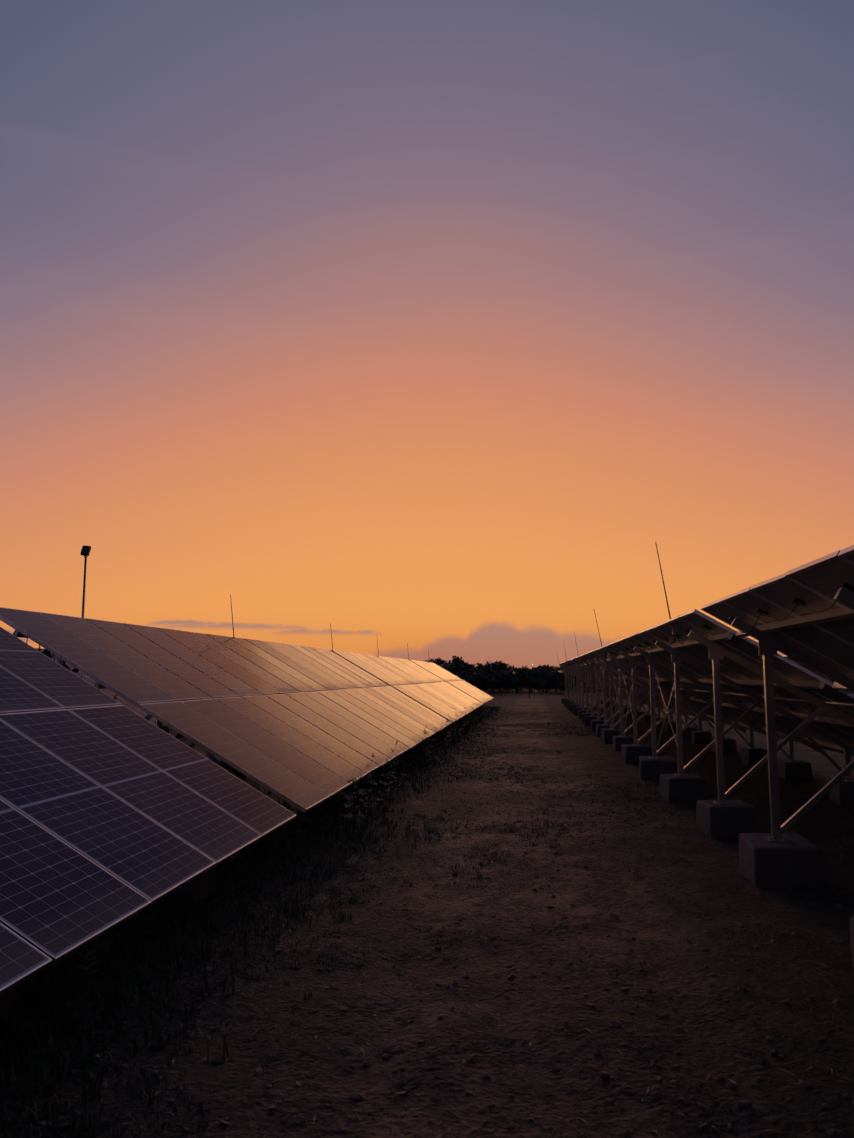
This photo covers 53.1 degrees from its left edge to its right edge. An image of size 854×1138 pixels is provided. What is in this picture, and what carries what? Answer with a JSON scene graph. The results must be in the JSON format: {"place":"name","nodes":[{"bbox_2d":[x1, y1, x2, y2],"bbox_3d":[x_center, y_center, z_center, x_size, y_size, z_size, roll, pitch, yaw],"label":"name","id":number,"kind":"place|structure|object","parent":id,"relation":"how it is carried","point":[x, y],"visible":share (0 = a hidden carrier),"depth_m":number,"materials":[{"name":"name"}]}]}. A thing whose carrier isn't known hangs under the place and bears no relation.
{"place":"outdoors","nodes":[
{"label":"outdoors","id":0,"kind":"place"},
{"bbox_2d":[0,686,853,1137],"bbox_3d":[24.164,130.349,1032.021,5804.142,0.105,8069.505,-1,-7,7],"label":"ground","id":1,"kind":"structure","parent":0,"point":[784,1106],"depth_m":4.97,"materials":[{"name":"soil"}]},
{"bbox_2d":[38,645,78,672],"bbox_3d":[-5.490,2.011,10.982,1.989,2.433,1.766,3,-8,-21],"label":"tree","id":2,"kind":"object","parent":1,"relation":"on","point":[46,652],"depth_m":11.56,"materials":[{"name":"green plant"}]},
{"bbox_2d":[80,546,90,617],"bbox_3d":[-10.636,2.174,26.300,0.450,5.856,0.450,-1,-7,7],"label":"floodlight pole","id":3,"kind":"object","parent":1,"relation":"on","point":[85,551],"visible":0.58,"depth_m":26.52,"materials":[{"name":"metal"}]},
{"bbox_2d":[35,648,166,725],"bbox_3d":[-8.899,2.897,20.053,3.489,2.255,46.288,-1,-7,7],"label":"solar row","id":4,"kind":"object","parent":1,"relation":"on","point":[123,701],"depth_m":22.37,"materials":[{"name":"silver glass"}]},
{"bbox_2d":[163,726,168,733],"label":"ballast blocks","id":5,"kind":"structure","parent":1,"relation":"on","point":[165,729],"depth_m":23.87,"materials":[{"name":"concrete"}]},
{"bbox_2d":[0,704,483,1027],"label":"concrete footings","id":6,"kind":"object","parent":1,"relation":"on","point":[200,887],"depth_m":7.01,"materials":[{"name":"concrete"}]},
{"bbox_2d":[0,607,492,995],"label":"solar row","id":7,"kind":"object","parent":1,"relation":"on","point":[114,813],"visible":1,"depth_m":7.62,"materials":[{"name":"blue glass"}]},
{"bbox_2d":[230,595,428,658],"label":"lightning rods","id":8,"kind":"object","parent":7,"relation":"attached to","point":[330,626],"visible":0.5,"depth_m":24.29,"materials":[{"name":"metal"}]},
{"bbox_2d":[0,706,509,1137],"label":"grass tufts","id":9,"kind":"object","parent":1,"relation":"on","point":[137,1006],"depth_m":5.40,"materials":[{"name":"plant"}]},
{"bbox_2d":[76,694,494,990],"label":"edge weeds","id":10,"kind":"object","parent":1,"relation":"on","point":[87,969],"visible":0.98,"depth_m":10.46,"materials":[{"name":"green plant"}]},
{"bbox_2d":[0,708,853,1137],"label":"grass tufts","id":11,"kind":"object","parent":1,"relation":"on","point":[298,904],"depth_m":6.66,"materials":[{"name":"plant"}]},
{"bbox_2d":[2,748,853,1137],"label":"pebbles","id":12,"kind":"object","parent":1,"relation":"on","point":[298,1082],"visible":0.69,"depth_m":4.80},
{"bbox_2d":[424,658,448,665],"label":"tree","id":13,"kind":"object","parent":1,"relation":"on","point":[438,661],"visible":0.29,"depth_m":237.79,"materials":[{"name":"green plant"}]},
{"bbox_2d":[25,777,853,1137],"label":"soil clods","id":14,"kind":"object","parent":1,"relation":"on","point":[831,1133],"visible":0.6,"depth_m":4.86,"materials":[{"name":"brown soil"}]},
{"bbox_2d":[451,655,477,671],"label":"tree","id":15,"kind":"object","parent":1,"relation":"on","point":[455,660],"visible":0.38,"depth_m":209.71,"materials":[{"name":"green plant"}]},
{"bbox_2d":[444,660,501,689],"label":"tree","id":16,"kind":"object","parent":1,"relation":"on","point":[458,671],"visible":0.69,"depth_m":87.07,"materials":[{"name":"green plant"}]},
{"bbox_2d":[467,669,512,691],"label":"hedge bush","id":17,"kind":"object","parent":1,"relation":"on","point":[483,675],"visible":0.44,"depth_m":87.03,"materials":[{"name":"green plant"}]},
{"bbox_2d":[476,661,510,671],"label":"tree","id":18,"kind":"object","parent":1,"relation":"on","point":[496,665],"visible":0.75,"depth_m":219.74,"materials":[{"name":"green plant"}]},
{"bbox_2d":[484,665,519,692],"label":"tree","id":19,"kind":"object","parent":1,"relation":"on","point":[510,669],"visible":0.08,"depth_m":88.67,"materials":[{"name":"green plant"}]},
{"bbox_2d":[487,668,527,692],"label":"hedge bush","id":20,"kind":"object","parent":1,"relation":"on","point":[499,674],"visible":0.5,"depth_m":87.44,"materials":[{"name":"green plant"}]},
{"bbox_2d":[512,666,528,672],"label":"tree","id":21,"kind":"object","parent":1,"relation":"on","point":[522,669],"visible":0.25,"depth_m":209.97,"materials":[{"name":"green plant"}]},
{"bbox_2d":[498,664,550,692],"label":"tree","id":22,"kind":"object","parent":1,"relation":"on","point":[531,672],"visible":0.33,"depth_m":88.10,"materials":[{"name":"green plant"}]},
{"bbox_2d":[452,669,608,698],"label":"boundary fence","id":23,"kind":"object","parent":1,"relation":"on","point":[490,681],"visible":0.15,"depth_m":66.95,"materials":[{"name":"grey metal"}]},
{"bbox_2d":[515,670,547,692],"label":"hedge bush","id":24,"kind":"object","parent":1,"relation":"on","point":[523,678],"visible":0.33,"depth_m":86.53,"materials":[{"name":"green plant"}]},
{"bbox_2d":[520,669,570,692],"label":"hedge bush","id":25,"kind":"object","parent":1,"relation":"on","point":[552,685],"visible":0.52,"depth_m":86.69,"materials":[{"name":"green plant"}]},
{"bbox_2d":[532,664,561,670],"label":"tree","id":26,"kind":"object","parent":1,"relation":"on","point":[552,667],"depth_m":235.30,"materials":[{"name":"green plant"}]},
{"bbox_2d":[536,666,558,691],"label":"tree","id":27,"kind":"object","parent":1,"relation":"on","point":[546,670],"visible":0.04,"depth_m":93.40,"materials":[{"name":"green plant"}]},
{"bbox_2d":[532,671,575,692],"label":"hedge bush","id":28,"kind":"object","parent":1,"relation":"on","point":[545,688],"visible":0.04,"depth_m":86.99,"materials":[{"name":"green plant"}]},
{"bbox_2d":[545,672,581,689],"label":"hedge bush","id":29,"kind":"object","parent":1,"relation":"on","point":[558,678],"visible":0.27,"depth_m":86.40,"materials":[{"name":"green plant"}]},
{"bbox_2d":[584,682,601,693],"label":"bush","id":30,"kind":"object","parent":1,"relation":"on","point":[589,687],"visible":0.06,"depth_m":71.13,"materials":[{"name":"green plant"}]},
{"bbox_2d":[558,545,853,841],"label":"solar row","id":31,"kind":"object","parent":1,"relation":"on","point":[703,667],"visible":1,"depth_m":9.88,"materials":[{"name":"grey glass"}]},
{"bbox_2d":[556,542,676,666],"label":"lightning rods","id":32,"kind":"object","parent":31,"relation":"attached to","point":[674,631],"visible":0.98,"depth_m":10.99,"materials":[{"name":"metal"}]},
{"bbox_2d":[561,698,853,969],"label":"concrete footings","id":33,"kind":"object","parent":1,"relation":"on","point":[795,861],"depth_m":9.86,"materials":[{"name":"concrete"}]},
{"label":"ballast blocks","id":34,"kind":"object","parent":1,"relation":"on","visible":0},
{"bbox_2d":[783,656,853,693],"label":"solar row","id":35,"kind":"object","parent":34,"relation":"on","point":[809,669],"depth_m":30.13,"materials":[{"name":"silver glass"}]},
{"bbox_2d":[0,0,853,673],"label":"sky","id":36,"kind":"structure","parent":0,"point":[424,325],"materials":[{"name":"orange"}]}
]}

